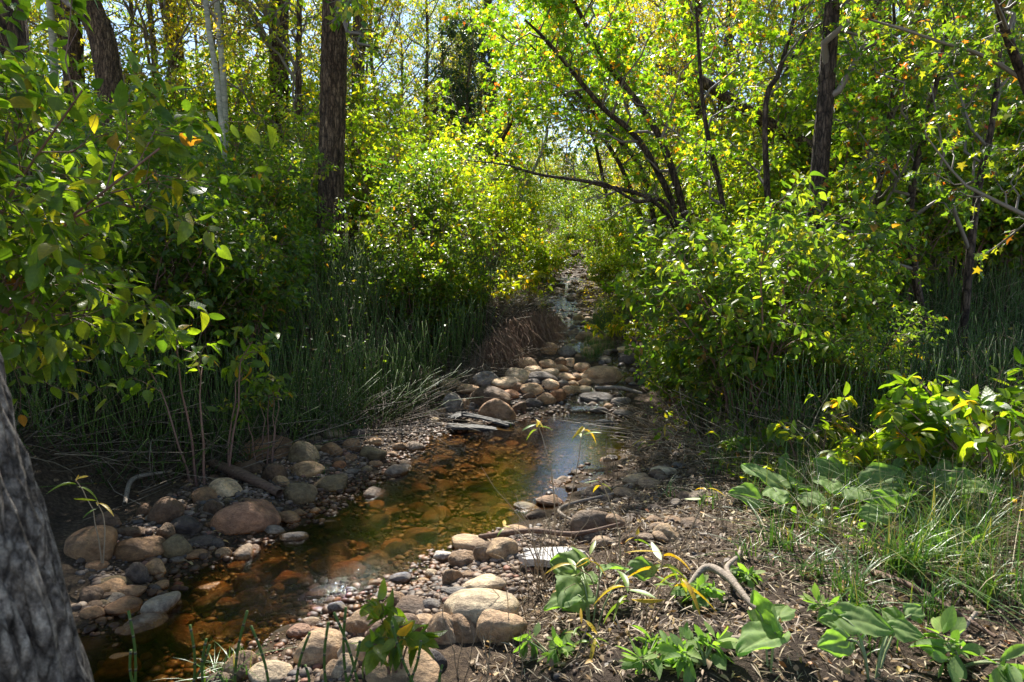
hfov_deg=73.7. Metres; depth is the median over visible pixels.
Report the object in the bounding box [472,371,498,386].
river stone
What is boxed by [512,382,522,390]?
river stone
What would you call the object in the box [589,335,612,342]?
river stone
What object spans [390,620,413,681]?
horsetail stalk
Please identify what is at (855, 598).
grass tuft
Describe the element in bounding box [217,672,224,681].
horsetail stalk
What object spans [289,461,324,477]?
river stone
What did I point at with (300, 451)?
river stone
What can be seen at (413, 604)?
river stone
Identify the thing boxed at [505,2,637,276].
maple tree
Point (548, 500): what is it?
river stone
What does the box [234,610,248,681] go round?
horsetail stalk
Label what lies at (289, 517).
river stone
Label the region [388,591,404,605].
river stone
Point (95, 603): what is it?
river stone
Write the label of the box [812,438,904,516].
broadleaf plant
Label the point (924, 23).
woodland tree
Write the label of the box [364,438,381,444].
river stone
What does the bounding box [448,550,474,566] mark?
river stone
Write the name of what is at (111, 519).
river stone
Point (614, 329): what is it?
leafy shoot
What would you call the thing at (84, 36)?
woodland tree
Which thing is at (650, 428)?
dead stalks
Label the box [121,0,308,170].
woodland tree
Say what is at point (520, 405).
river stone
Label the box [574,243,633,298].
dogwood shrub
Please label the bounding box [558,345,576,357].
river stone
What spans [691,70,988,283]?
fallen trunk
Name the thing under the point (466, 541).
river stone
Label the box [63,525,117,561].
river stone
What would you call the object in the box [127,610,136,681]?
horsetail stalk
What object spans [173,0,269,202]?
aspen tree
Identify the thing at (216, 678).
river stone
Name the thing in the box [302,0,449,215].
woodland tree
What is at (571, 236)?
dogwood shrub
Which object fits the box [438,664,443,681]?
horsetail stalk
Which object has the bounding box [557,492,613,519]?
branch
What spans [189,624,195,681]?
horsetail stalk
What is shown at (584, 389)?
river stone
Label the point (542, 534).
dry weed
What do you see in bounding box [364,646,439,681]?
river stone
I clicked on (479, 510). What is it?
river stone
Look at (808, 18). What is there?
woodland tree
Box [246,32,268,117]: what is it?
woodland tree
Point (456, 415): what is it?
flat stone
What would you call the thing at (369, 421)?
horsetail stand
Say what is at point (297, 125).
dogwood shrub
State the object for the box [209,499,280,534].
river stone
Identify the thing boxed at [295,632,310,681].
horsetail stalk
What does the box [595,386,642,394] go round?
branch
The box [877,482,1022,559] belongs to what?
grass tuft
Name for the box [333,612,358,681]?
horsetail stalk
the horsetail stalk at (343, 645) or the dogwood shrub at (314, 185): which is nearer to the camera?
the horsetail stalk at (343, 645)
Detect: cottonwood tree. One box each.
[0,0,80,414]
[30,0,158,195]
[56,4,84,132]
[157,0,213,96]
[201,0,288,191]
[261,0,390,289]
[348,1,362,251]
[484,0,496,170]
[583,1,653,212]
[682,0,704,220]
[865,0,892,82]
[899,2,909,55]
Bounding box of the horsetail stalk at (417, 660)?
[408,640,421,681]
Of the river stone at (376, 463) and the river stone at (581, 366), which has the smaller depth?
the river stone at (376, 463)
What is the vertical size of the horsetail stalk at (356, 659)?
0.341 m
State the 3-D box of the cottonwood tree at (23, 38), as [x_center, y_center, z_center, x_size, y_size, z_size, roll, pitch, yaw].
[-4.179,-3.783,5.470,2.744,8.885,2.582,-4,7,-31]
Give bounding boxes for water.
[79,410,630,638]
[97,417,620,681]
[546,277,639,410]
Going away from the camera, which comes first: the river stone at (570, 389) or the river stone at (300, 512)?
the river stone at (300, 512)
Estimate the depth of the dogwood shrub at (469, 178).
12.70 m
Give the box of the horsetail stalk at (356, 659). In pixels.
[348,640,360,681]
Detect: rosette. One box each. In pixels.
[513,622,575,666]
[615,625,675,679]
[655,630,710,671]
[656,621,737,681]
[670,568,725,610]
[725,551,765,588]
[798,582,867,620]
[912,520,982,563]
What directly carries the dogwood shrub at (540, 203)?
on the ground at (66, 510)
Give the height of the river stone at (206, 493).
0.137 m
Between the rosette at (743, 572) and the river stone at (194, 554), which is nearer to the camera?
the rosette at (743, 572)
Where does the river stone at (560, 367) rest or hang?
on the ground at (66, 510)
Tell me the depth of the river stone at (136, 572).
3.67 m
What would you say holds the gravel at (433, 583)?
on the ground at (66, 510)
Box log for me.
[209,459,282,496]
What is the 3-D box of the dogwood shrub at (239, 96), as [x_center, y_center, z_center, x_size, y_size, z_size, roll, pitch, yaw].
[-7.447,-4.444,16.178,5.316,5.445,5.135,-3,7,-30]
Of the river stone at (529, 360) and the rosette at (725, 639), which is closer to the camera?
the rosette at (725, 639)
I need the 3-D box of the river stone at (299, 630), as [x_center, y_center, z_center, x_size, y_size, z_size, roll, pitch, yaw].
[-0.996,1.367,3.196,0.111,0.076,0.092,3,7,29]
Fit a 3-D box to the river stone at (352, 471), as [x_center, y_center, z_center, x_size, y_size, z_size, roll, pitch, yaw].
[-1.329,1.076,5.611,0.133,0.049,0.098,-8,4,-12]
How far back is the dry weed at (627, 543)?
3.39 m
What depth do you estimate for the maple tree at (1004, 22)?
4.78 m
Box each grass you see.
[577,294,635,359]
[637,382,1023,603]
[672,382,1023,634]
[753,380,1021,495]
[803,483,1023,656]
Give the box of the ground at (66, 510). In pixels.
[16,214,1023,681]
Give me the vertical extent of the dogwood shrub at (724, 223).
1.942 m
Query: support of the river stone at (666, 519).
on the ground at (66, 510)
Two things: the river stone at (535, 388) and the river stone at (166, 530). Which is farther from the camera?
the river stone at (535, 388)
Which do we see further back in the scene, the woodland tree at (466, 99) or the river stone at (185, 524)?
the woodland tree at (466, 99)
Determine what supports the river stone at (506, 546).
on the ground at (66, 510)
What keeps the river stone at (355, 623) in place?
on the ground at (66, 510)
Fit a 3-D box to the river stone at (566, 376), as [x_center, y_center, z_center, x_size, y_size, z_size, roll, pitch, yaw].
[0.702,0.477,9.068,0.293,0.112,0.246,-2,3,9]
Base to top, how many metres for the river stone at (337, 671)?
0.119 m
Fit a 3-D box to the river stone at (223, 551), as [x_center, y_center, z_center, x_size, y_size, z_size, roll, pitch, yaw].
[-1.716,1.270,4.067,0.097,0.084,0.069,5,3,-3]
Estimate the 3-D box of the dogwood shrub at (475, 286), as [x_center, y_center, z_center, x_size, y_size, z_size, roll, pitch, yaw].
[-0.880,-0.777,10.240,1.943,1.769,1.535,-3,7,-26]
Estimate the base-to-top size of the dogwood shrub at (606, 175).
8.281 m
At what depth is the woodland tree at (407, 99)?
53.26 m
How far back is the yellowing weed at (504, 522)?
3.42 m
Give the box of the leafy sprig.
[351,578,446,676]
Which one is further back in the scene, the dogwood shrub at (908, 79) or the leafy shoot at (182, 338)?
the dogwood shrub at (908, 79)
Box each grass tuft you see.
[152,637,290,681]
[654,478,743,509]
[655,472,693,497]
[687,526,798,566]
[720,531,891,605]
[722,501,869,578]
[745,517,917,617]
[787,560,1002,644]
[830,545,1015,629]
[846,586,898,659]
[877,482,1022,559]
[913,535,1023,613]
[950,423,1020,481]
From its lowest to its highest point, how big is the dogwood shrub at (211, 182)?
2.792 m
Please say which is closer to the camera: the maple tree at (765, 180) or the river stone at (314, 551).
the river stone at (314, 551)
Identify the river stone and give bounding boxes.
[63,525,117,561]
[79,586,104,601]
[79,606,105,618]
[85,560,109,570]
[87,600,102,605]
[93,512,121,526]
[93,584,111,591]
[93,652,141,681]
[100,575,127,583]
[100,592,111,599]
[100,600,109,605]
[102,578,125,592]
[103,592,125,602]
[104,596,142,615]
[113,536,165,561]
[117,585,146,597]
[118,526,145,537]
[124,562,149,583]
[136,503,151,515]
[142,556,155,561]
[145,558,165,574]
[147,497,184,523]
[154,580,168,589]
[156,522,175,537]
[161,534,192,557]
[168,619,188,627]
[169,556,184,563]
[170,515,202,533]
[185,549,207,559]
[188,535,216,546]
[189,580,208,588]
[191,486,217,503]
[198,506,213,515]
[203,500,222,514]
[206,671,243,681]
[207,474,218,478]
[209,477,241,496]
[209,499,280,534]
[210,538,224,548]
[215,547,231,557]
[222,497,233,502]
[222,650,258,679]
[235,460,262,472]
[239,435,293,462]
[248,660,292,681]
[262,463,287,480]
[264,525,285,534]
[270,570,300,585]
[272,475,289,486]
[279,510,300,523]
[283,483,317,503]
[286,623,310,638]
[288,441,319,462]
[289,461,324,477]
[293,628,341,666]
[294,509,305,515]
[300,616,321,626]
[305,547,321,558]
[309,507,320,513]
[314,445,321,450]
[315,474,347,491]
[320,442,342,455]
[320,659,336,681]
[322,429,345,438]
[326,538,347,545]
[327,601,344,612]
[331,653,358,678]
[332,457,343,461]
[332,461,346,468]
[337,637,365,660]
[342,438,361,451]
[343,468,357,473]
[344,454,356,460]
[345,609,373,633]
[350,541,369,551]
[351,429,366,435]
[359,447,386,460]
[360,465,372,471]
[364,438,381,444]
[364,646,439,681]
[365,613,421,638]
[368,461,382,466]
[368,580,381,586]
[384,541,407,556]
[387,451,399,456]
[388,572,411,583]
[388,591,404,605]
[392,442,406,449]
[394,595,425,614]
[409,368,439,383]
[415,577,428,582]
[416,613,431,623]
[422,598,440,609]
[425,569,436,578]
[427,612,456,644]
[430,649,447,668]
[433,550,450,559]
[437,390,451,396]
[439,378,462,389]
[441,392,463,411]
[442,569,463,584]
[443,588,518,623]
[444,586,466,593]
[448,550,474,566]
[451,613,479,642]
[452,534,489,550]
[456,384,478,394]
[462,398,469,408]
[462,570,472,578]
[462,573,506,589]
[466,506,490,515]
[468,386,510,405]
[469,402,474,409]
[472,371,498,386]
[473,541,490,561]
[475,609,527,643]
[478,398,515,419]
[480,566,491,571]
[486,537,517,558]
[491,377,521,388]
[502,524,526,535]
[505,368,529,382]
[505,389,519,397]
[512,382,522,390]
[513,401,525,410]
[513,502,538,512]
[518,357,537,367]
[520,383,543,394]
[522,392,534,398]
[525,366,541,371]
[525,378,541,384]
[525,398,543,406]
[525,510,546,518]
[529,371,558,381]
[536,495,562,506]
[537,392,556,403]
[539,359,555,367]
[541,342,557,354]
[541,379,558,389]
[542,368,558,375]
[550,389,565,400]
[554,357,566,364]
[555,364,568,371]
[557,373,575,380]
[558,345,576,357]
[558,380,568,385]
[562,385,580,394]
[566,358,574,366]
[568,380,578,385]
[570,510,608,538]
[572,373,581,380]
[573,315,583,319]
[574,362,590,371]
[575,330,592,339]
[578,378,592,385]
[579,385,591,392]
[579,392,614,402]
[580,373,587,379]
[583,347,594,354]
[583,366,622,385]
[584,401,598,410]
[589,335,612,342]
[590,343,613,348]
[590,407,608,414]
[603,403,613,408]
[605,513,625,530]
[611,397,630,404]
[612,487,636,496]
[613,409,632,415]
[617,346,633,352]
[618,352,636,363]
[621,532,639,543]
[622,473,648,483]
[638,477,660,488]
[650,466,676,474]
[653,523,678,539]
[664,515,680,522]
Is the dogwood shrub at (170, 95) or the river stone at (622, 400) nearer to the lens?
the river stone at (622, 400)
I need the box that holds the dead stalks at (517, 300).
[425,281,589,406]
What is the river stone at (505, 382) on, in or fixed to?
on the ground at (66, 510)
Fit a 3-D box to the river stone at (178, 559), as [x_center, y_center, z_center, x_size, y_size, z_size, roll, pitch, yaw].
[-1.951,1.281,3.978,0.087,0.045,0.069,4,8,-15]
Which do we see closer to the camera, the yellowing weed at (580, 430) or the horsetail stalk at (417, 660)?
the horsetail stalk at (417, 660)
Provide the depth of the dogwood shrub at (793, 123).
11.12 m
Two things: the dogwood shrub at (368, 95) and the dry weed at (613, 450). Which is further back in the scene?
the dogwood shrub at (368, 95)
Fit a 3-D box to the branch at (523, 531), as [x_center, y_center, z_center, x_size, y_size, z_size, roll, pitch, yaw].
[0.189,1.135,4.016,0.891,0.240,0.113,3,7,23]
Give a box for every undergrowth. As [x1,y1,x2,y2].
[344,224,527,283]
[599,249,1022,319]
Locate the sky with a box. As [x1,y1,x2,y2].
[28,0,992,215]
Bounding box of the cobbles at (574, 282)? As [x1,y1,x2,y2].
[553,240,597,298]
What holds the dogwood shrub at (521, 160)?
on the ground at (66, 510)
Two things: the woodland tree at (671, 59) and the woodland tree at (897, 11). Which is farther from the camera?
the woodland tree at (897, 11)
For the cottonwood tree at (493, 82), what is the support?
on the ground at (66, 510)
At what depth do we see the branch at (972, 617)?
2.63 m
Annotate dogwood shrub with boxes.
[0,0,276,426]
[0,56,145,330]
[1,130,265,399]
[29,34,171,139]
[32,33,266,219]
[40,84,211,199]
[40,111,148,303]
[43,101,276,357]
[48,81,237,231]
[68,24,306,180]
[85,218,285,387]
[94,82,313,214]
[114,182,317,377]
[131,119,338,247]
[147,215,321,371]
[167,60,408,215]
[173,88,362,226]
[226,133,357,234]
[232,203,343,334]
[252,33,474,228]
[261,187,348,301]
[287,99,487,252]
[339,140,483,260]
[341,169,507,303]
[356,117,519,272]
[364,228,498,354]
[382,229,520,342]
[406,100,557,251]
[423,87,557,195]
[437,154,553,273]
[476,164,563,262]
[504,127,561,193]
[506,188,554,251]
[508,223,589,300]
[515,145,577,208]
[515,221,582,281]
[532,186,573,239]
[536,143,619,224]
[542,167,595,229]
[557,216,590,253]
[559,191,648,271]
[564,178,622,248]
[569,131,635,202]
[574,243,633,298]
[577,241,607,266]
[582,174,703,292]
[582,204,643,252]
[584,143,642,202]
[604,168,904,434]
[609,225,687,308]
[612,145,670,221]
[614,93,724,184]
[619,220,801,410]
[630,130,811,244]
[632,321,708,413]
[635,101,757,227]
[652,204,759,312]
[672,62,916,234]
[686,194,924,370]
[706,247,850,322]
[734,295,839,414]
[736,67,915,173]
[742,114,952,288]
[742,188,931,354]
[748,27,980,207]
[759,288,952,416]
[783,16,1022,267]
[794,142,1013,317]
[836,21,1020,278]
[859,78,1023,303]
[904,132,1023,299]
[935,59,1023,257]
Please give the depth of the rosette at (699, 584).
2.96 m
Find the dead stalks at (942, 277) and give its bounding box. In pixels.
[555,248,1023,458]
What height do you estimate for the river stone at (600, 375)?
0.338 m
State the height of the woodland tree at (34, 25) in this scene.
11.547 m
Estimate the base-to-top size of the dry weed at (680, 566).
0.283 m
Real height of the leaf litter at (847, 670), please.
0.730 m
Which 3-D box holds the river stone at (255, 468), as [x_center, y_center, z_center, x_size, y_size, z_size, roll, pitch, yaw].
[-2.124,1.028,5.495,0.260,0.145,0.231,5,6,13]
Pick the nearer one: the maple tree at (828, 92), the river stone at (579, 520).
the river stone at (579, 520)
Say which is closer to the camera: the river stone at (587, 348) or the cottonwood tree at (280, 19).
the river stone at (587, 348)
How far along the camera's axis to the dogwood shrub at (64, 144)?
4.27 m
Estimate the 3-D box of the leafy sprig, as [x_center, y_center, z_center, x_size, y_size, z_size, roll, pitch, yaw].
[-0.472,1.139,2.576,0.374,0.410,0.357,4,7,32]
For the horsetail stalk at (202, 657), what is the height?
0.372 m
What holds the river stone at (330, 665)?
on the gravel at (433, 583)
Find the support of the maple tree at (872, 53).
on the ground at (66, 510)
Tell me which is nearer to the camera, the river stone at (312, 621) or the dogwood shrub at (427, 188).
the river stone at (312, 621)
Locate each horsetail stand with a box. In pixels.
[6,228,516,474]
[6,347,481,490]
[678,245,1023,459]
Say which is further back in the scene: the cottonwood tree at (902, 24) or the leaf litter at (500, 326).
the cottonwood tree at (902, 24)
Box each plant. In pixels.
[544,549,656,629]
[728,453,827,522]
[735,590,795,671]
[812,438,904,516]
[817,602,924,681]
[858,459,1000,538]
[886,428,932,488]
[908,605,1023,681]
[912,332,1008,375]
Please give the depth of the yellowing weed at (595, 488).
3.23 m
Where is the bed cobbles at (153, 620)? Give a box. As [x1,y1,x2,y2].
[118,426,582,654]
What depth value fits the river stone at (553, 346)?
9.75 m
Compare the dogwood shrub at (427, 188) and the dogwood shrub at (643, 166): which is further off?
the dogwood shrub at (643, 166)
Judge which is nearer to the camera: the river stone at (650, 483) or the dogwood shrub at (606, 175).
the river stone at (650, 483)
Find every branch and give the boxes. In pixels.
[122,471,164,505]
[478,522,619,538]
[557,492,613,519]
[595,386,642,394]
[714,635,739,648]
[868,568,996,638]
[945,611,977,654]
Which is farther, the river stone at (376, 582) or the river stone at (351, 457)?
the river stone at (351, 457)
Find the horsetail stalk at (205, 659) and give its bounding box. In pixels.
[192,644,210,681]
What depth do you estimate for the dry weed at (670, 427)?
6.15 m
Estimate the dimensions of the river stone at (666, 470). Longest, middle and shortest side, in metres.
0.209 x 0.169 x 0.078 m
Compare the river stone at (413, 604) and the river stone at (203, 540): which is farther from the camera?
the river stone at (203, 540)
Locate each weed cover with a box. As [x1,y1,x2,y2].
[67,199,499,432]
[469,243,555,328]
[572,264,679,354]
[640,296,1023,483]
[715,391,1023,584]
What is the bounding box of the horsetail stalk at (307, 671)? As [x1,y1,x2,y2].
[304,664,310,681]
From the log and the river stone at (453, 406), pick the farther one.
the river stone at (453, 406)
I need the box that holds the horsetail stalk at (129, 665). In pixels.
[128,649,133,681]
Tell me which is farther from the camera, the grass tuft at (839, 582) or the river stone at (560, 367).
the river stone at (560, 367)
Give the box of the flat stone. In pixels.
[518,547,585,567]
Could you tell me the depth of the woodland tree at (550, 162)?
38.79 m
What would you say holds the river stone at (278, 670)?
on the gravel at (433, 583)
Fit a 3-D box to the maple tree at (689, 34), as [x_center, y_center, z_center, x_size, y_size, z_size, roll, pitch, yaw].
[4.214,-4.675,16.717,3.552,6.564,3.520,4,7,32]
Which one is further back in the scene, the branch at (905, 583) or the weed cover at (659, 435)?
the weed cover at (659, 435)
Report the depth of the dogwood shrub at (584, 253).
24.72 m
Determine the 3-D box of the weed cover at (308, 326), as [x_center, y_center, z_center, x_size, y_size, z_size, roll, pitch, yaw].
[-3.267,-0.667,8.752,5.142,2.767,6.305,2,6,14]
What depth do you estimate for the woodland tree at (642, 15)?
17.21 m
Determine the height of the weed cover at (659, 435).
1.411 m
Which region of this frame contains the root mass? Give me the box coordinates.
[469,304,575,378]
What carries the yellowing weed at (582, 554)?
on the ground at (66, 510)
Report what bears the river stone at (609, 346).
on the ground at (66, 510)
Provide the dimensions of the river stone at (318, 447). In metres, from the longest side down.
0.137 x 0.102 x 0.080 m
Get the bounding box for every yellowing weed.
[48,475,113,562]
[497,520,540,583]
[522,419,600,546]
[545,540,605,613]
[565,608,608,659]
[585,480,651,588]
[592,541,715,630]
[634,424,676,464]
[680,488,721,547]
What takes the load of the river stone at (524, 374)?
on the ground at (66, 510)
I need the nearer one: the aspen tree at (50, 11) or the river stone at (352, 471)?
the river stone at (352, 471)
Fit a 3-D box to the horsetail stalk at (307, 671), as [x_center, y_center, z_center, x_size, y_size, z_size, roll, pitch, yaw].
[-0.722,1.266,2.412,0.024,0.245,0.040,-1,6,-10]
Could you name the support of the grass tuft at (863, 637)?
on the ground at (66, 510)
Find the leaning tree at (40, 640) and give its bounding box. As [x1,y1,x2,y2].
[0,352,93,681]
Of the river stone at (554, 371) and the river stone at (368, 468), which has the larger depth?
the river stone at (554, 371)
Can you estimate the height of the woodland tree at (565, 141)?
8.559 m
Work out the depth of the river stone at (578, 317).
13.32 m
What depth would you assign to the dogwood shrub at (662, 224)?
14.74 m
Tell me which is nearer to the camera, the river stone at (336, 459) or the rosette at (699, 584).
the rosette at (699, 584)
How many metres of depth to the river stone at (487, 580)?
3.42 m
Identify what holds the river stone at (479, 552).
on the ground at (66, 510)
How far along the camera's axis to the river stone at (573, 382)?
8.85 m
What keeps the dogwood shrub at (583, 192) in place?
on the ground at (66, 510)
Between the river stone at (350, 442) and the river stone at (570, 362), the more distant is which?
the river stone at (570, 362)
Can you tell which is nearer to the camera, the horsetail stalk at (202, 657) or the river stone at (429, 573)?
the horsetail stalk at (202, 657)
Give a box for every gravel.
[71,410,446,638]
[249,523,541,681]
[399,370,621,460]
[547,241,639,387]
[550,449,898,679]
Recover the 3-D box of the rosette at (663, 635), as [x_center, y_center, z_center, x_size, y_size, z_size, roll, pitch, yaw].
[0.608,1.110,2.437,0.192,0.134,0.186,2,6,15]
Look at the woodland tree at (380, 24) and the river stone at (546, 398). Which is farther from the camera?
the woodland tree at (380, 24)
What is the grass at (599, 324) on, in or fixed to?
on the ground at (66, 510)
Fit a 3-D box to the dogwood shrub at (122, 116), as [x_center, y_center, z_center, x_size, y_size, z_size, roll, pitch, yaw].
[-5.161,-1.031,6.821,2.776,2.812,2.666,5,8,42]
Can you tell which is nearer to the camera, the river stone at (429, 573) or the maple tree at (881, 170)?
the river stone at (429, 573)
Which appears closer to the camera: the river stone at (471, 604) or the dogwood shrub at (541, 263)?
the river stone at (471, 604)
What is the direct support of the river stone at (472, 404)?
on the ground at (66, 510)
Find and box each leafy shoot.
[110,310,280,485]
[206,371,296,464]
[474,277,519,312]
[499,258,557,300]
[581,314,640,343]
[600,274,659,317]
[621,316,661,361]
[717,423,792,472]
[765,413,893,474]
[822,381,943,473]
[870,370,1023,491]
[870,385,1023,493]
[880,346,1023,434]
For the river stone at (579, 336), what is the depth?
11.15 m
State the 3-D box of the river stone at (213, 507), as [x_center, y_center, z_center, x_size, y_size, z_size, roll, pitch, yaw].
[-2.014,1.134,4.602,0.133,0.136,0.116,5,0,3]
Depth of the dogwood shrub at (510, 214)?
14.03 m
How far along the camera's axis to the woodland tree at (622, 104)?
23.50 m
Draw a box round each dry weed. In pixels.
[435,590,495,681]
[481,466,576,585]
[482,562,593,625]
[493,507,591,595]
[496,629,534,681]
[594,515,639,577]
[595,437,617,479]
[644,406,687,448]
[668,512,698,577]
[713,481,735,532]
[788,390,819,435]
[842,390,879,439]
[963,325,1023,400]
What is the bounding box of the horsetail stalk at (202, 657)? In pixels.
[201,638,207,681]
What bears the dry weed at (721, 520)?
on the ground at (66, 510)
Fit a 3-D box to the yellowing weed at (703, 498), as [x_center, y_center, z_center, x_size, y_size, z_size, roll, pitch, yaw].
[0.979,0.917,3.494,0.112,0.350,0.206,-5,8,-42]
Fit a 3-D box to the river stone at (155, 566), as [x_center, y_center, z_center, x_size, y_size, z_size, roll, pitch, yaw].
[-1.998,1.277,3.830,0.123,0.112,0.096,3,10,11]
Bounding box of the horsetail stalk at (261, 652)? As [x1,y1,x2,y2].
[250,625,269,681]
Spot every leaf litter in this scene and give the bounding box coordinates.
[17,287,561,496]
[176,429,397,567]
[398,404,479,434]
[462,287,568,384]
[468,403,1023,681]
[499,227,659,320]
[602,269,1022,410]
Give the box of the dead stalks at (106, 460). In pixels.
[9,367,579,520]
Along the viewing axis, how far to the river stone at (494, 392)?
8.13 m
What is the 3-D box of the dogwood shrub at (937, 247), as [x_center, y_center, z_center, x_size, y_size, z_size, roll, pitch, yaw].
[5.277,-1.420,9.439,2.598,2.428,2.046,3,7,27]
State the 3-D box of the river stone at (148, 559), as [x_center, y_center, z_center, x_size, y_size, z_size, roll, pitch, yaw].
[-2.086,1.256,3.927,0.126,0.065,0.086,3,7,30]
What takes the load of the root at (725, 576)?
on the ground at (66, 510)
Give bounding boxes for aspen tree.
[46,0,61,138]
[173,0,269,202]
[191,0,251,150]
[500,4,548,238]
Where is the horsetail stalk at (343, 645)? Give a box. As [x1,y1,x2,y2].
[342,607,347,681]
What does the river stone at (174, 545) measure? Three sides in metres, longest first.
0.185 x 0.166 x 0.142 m
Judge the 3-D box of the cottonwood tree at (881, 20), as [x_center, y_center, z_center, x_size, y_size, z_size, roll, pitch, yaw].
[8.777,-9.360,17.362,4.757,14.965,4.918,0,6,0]
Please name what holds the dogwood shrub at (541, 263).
on the ground at (66, 510)
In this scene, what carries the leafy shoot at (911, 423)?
on the ground at (66, 510)
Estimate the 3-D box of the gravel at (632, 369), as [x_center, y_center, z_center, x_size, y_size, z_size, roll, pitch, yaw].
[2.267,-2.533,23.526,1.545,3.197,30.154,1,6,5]
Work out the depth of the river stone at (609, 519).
3.97 m
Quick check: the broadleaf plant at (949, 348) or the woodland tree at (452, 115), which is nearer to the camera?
the broadleaf plant at (949, 348)
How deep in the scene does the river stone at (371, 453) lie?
6.01 m
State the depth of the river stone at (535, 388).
8.54 m
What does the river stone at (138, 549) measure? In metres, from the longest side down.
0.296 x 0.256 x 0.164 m
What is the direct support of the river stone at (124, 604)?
on the ground at (66, 510)
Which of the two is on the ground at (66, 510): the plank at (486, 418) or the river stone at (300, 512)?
the river stone at (300, 512)
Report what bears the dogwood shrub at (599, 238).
on the ground at (66, 510)
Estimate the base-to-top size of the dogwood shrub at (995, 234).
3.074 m
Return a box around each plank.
[446,423,513,432]
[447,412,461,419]
[461,412,514,426]
[579,418,613,422]
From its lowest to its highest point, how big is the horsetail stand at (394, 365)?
2.443 m
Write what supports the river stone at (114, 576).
on the ground at (66, 510)
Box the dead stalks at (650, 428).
[526,378,1023,500]
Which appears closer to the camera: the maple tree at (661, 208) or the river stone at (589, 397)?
the river stone at (589, 397)
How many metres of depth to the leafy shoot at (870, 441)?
4.46 m
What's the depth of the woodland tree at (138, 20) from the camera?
20.87 m
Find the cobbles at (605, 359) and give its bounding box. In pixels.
[559,297,651,391]
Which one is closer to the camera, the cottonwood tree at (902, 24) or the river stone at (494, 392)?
the river stone at (494, 392)
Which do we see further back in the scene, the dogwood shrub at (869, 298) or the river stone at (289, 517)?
the dogwood shrub at (869, 298)
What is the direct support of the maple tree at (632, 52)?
on the ground at (66, 510)
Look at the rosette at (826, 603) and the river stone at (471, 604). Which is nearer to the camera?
the rosette at (826, 603)
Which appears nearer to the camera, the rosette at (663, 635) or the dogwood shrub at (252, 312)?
the rosette at (663, 635)
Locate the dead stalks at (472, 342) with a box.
[17,258,504,481]
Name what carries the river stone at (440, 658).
on the ground at (66, 510)
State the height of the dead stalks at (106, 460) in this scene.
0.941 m
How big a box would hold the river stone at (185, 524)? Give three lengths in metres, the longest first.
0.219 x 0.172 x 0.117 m
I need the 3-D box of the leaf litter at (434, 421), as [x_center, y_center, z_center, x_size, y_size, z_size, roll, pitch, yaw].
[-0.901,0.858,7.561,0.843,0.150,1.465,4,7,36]
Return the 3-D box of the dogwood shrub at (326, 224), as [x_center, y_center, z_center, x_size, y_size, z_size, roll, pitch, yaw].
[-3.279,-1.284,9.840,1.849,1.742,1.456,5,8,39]
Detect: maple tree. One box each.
[433,0,601,259]
[440,0,719,231]
[459,118,682,247]
[474,1,662,265]
[478,1,660,228]
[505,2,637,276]
[523,0,695,269]
[526,0,717,240]
[560,146,697,264]
[603,0,798,247]
[609,0,762,275]
[672,0,859,220]
[697,0,863,218]
[774,0,902,115]
[779,0,1008,203]
[785,0,1023,271]
[790,0,949,242]
[794,0,1023,335]
[806,0,991,329]
[839,0,1023,280]
[886,1,1023,130]
[893,0,1023,365]
[955,0,1023,286]
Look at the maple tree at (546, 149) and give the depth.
16.19 m
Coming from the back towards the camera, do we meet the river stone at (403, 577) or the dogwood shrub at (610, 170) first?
the dogwood shrub at (610, 170)
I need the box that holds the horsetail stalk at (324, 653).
[323,622,329,681]
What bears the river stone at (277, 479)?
on the ground at (66, 510)
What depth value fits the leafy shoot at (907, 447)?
4.21 m
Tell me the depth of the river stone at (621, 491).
4.77 m
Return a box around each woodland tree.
[27,0,157,122]
[27,2,61,76]
[29,0,93,84]
[31,2,125,89]
[57,0,241,153]
[84,0,205,114]
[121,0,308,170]
[146,1,255,115]
[188,0,307,144]
[188,0,386,172]
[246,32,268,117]
[253,0,320,123]
[266,0,443,247]
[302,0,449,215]
[314,18,383,223]
[347,0,484,169]
[365,0,449,165]
[392,80,430,133]
[394,0,492,142]
[410,0,513,150]
[420,0,498,127]
[425,7,524,243]
[426,64,487,157]
[430,0,540,194]
[433,0,555,167]
[517,115,563,198]
[535,141,565,209]
[550,107,584,225]
[578,104,619,208]
[587,0,684,217]
[592,0,769,190]
[599,0,713,217]
[625,0,741,201]
[626,0,800,212]
[643,0,809,211]
[705,0,813,128]
[718,0,900,151]
[722,0,867,134]
[845,0,975,86]
[845,5,924,85]
[899,2,1022,43]
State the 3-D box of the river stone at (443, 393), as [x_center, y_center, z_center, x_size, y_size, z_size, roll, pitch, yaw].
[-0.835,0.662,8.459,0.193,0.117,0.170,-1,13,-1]
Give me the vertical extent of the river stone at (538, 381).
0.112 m
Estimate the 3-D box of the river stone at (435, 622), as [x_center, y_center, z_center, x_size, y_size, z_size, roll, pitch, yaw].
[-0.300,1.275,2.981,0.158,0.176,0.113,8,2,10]
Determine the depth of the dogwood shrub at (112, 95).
12.42 m
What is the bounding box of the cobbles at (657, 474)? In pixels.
[542,441,723,546]
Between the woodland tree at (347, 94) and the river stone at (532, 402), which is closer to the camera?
the river stone at (532, 402)
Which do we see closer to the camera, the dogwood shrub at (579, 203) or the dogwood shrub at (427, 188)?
the dogwood shrub at (427, 188)
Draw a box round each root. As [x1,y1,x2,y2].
[688,563,755,608]
[724,546,740,581]

